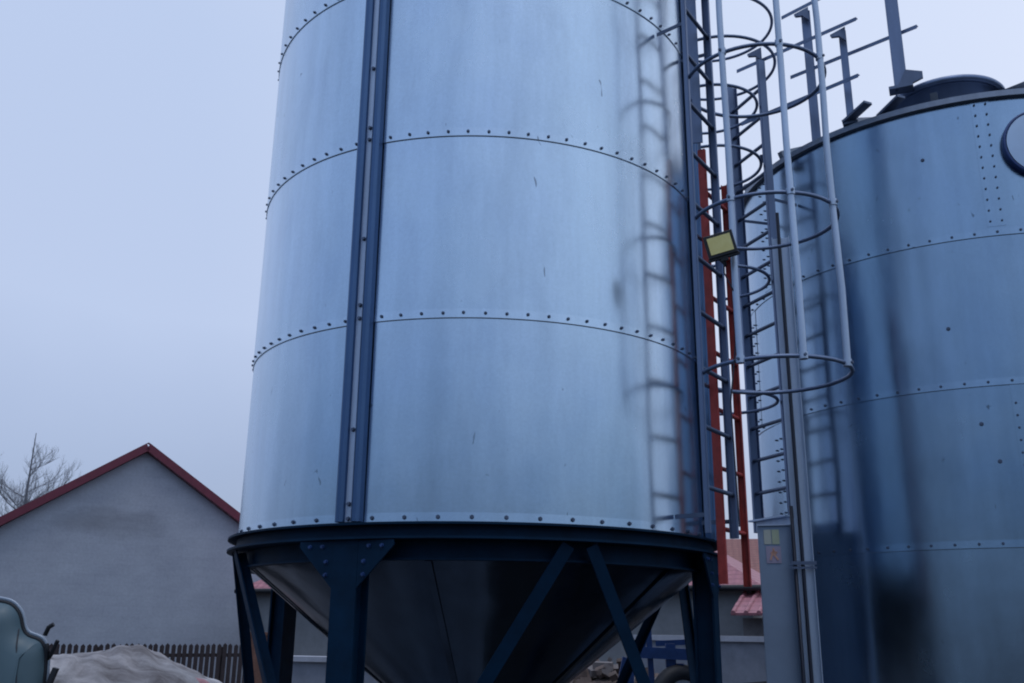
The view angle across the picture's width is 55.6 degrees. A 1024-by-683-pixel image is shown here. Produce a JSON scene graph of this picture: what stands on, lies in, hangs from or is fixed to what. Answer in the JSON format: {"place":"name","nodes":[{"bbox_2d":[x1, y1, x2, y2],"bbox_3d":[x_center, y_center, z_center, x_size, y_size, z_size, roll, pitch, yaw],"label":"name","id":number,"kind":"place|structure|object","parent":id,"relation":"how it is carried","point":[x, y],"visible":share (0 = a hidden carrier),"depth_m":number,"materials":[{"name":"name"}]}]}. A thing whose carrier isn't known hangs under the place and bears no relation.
{"place":"outdoors","nodes":[
{"label":"outdoors","id":0,"kind":"place"},
{"bbox_2d":[0,443,260,682],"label":"gable house","id":1,"kind":"structure","parent":0,"point":[131,547],"depth_m":25.54,"materials":[{"name":"white paint"}]},
{"bbox_2d":[250,632,267,682],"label":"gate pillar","id":2,"kind":"structure","parent":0,"point":[257,677],"depth_m":14.16,"materials":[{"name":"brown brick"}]},
{"bbox_2d":[292,655,377,682],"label":"yard wall","id":3,"kind":"structure","parent":0,"point":[309,669],"depth_m":11.77,"materials":[{"name":"concrete"}]},
{"bbox_2d":[234,551,762,663],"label":"long house","id":4,"kind":"structure","parent":0,"point":[311,639],"depth_m":20.44,"materials":[{"name":"grey paint"}]},
{"bbox_2d":[0,0,1023,538],"label":"sky","id":5,"kind":"structure","parent":0,"point":[137,136],"materials":[{"name":"blue"}]},
{"bbox_2d":[633,635,766,682],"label":"yard wall","id":6,"kind":"structure","parent":0,"point":[742,659],"depth_m":12.90,"materials":[{"name":"concrete"}]},
{"bbox_2d":[726,539,759,572],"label":"old house","id":7,"kind":"structure","parent":0,"point":[734,550],"depth_m":33.66,"materials":[{"name":"pink brick"}]},
{"bbox_3d":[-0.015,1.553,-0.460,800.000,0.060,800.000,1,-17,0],"label":"ground","id":8,"kind":"structure","parent":0,"visible":0},
{"bbox_2d":[0,596,59,682],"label":"vehicle cab","id":9,"kind":"object","parent":8,"relation":"on","point":[26,654],"visible":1,"depth_m":4.72,"materials":[{"name":"green metal"}]},
{"bbox_2d":[0,433,81,516],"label":"bare tree","id":10,"kind":"object","parent":8,"relation":"on","point":[22,502],"visible":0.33,"depth_m":41.26,"materials":[{"name":"brown plant"}]},
{"bbox_2d":[50,644,221,682],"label":"covered heap","id":11,"kind":"object","parent":8,"relation":"on","point":[137,663],"visible":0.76,"depth_m":6.78,"materials":[{"name":"white plastic"}]},
{"bbox_2d":[195,677,208,682],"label":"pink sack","id":12,"kind":"object","parent":11,"relation":"on","point":[201,680],"visible":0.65,"depth_m":7.10,"materials":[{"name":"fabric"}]},
{"bbox_2d":[49,643,243,682],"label":"picket fence","id":13,"kind":"object","parent":8,"relation":"on","point":[221,654],"visible":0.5,"depth_m":19.59,"materials":[{"name":"brown wood"}]},
{"bbox_2d":[226,0,721,682],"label":"grain silo","id":14,"kind":"object","parent":8,"relation":"on","point":[474,448],"visible":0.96,"depth_m":5.00,"materials":[{"name":"metal"}]},
{"bbox_2d":[657,0,854,538],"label":"caged ladder","id":15,"kind":"object","parent":14,"relation":"attached to","point":[690,25],"visible":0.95,"depth_m":5.25,"materials":[{"name":"metal"}]},
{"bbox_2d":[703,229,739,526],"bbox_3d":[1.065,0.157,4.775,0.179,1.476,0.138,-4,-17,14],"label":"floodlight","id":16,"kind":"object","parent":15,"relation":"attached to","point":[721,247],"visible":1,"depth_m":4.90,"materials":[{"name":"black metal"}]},
{"bbox_2d":[697,149,751,586],"bbox_3d":[1.206,0.104,5.531,0.044,2.495,0.361,-10,-20,33],"label":"red ladder","id":17,"kind":"object","parent":15,"relation":"attached to","point":[719,469],"visible":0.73,"depth_m":5.44,"materials":[{"name":"metal"}]},
{"bbox_2d":[570,657,658,682],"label":"rubble","id":18,"kind":"object","parent":8,"relation":"on","point":[598,671],"visible":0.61,"depth_m":10.39,"materials":[{"name":"grey stone"}]},
{"bbox_2d":[618,631,689,682],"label":"farm implement","id":19,"kind":"object","parent":8,"relation":"on","point":[670,653],"visible":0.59,"depth_m":8.89,"materials":[{"name":"blue metal"}]},
{"bbox_2d":[731,591,763,635],"bbox_3d":[6.089,5.905,18.648,3.300,2.583,2.295,-6,-18,21],"label":"lean to shed","id":20,"kind":"object","parent":8,"relation":"on","point":[746,603],"visible":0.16,"depth_m":18.66,"materials":[{"name":"red tile"}]},
{"bbox_2d":[757,524,801,682],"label":"steel cabinet","id":21,"kind":"object","parent":8,"relation":"on","point":[781,636],"visible":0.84,"depth_m":6.34,"materials":[{"name":"grey metal"}]},
{"bbox_2d":[772,212,822,682],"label":"support post","id":22,"kind":"object","parent":8,"relation":"on","point":[803,562],"visible":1,"depth_m":6.49,"materials":[{"name":"metal"}]},
{"bbox_2d":[744,74,1023,682],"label":"grain silo","id":23,"kind":"object","parent":8,"relation":"on","point":[914,434],"visible":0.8,"depth_m":6.43,"materials":[{"name":"metal"}]},
{"bbox_2d":[698,0,796,532],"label":"caged ladder","id":24,"kind":"object","parent":23,"relation":"attached to","point":[752,410],"visible":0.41,"depth_m":7.30,"materials":[{"name":"metal"}]},
{"bbox_2d":[737,0,922,161],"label":"roof guardrail","id":25,"kind":"object","parent":23,"relation":"attached to","point":[905,80],"visible":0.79,"depth_m":7.19,"materials":[{"name":"metal"}]}
]}

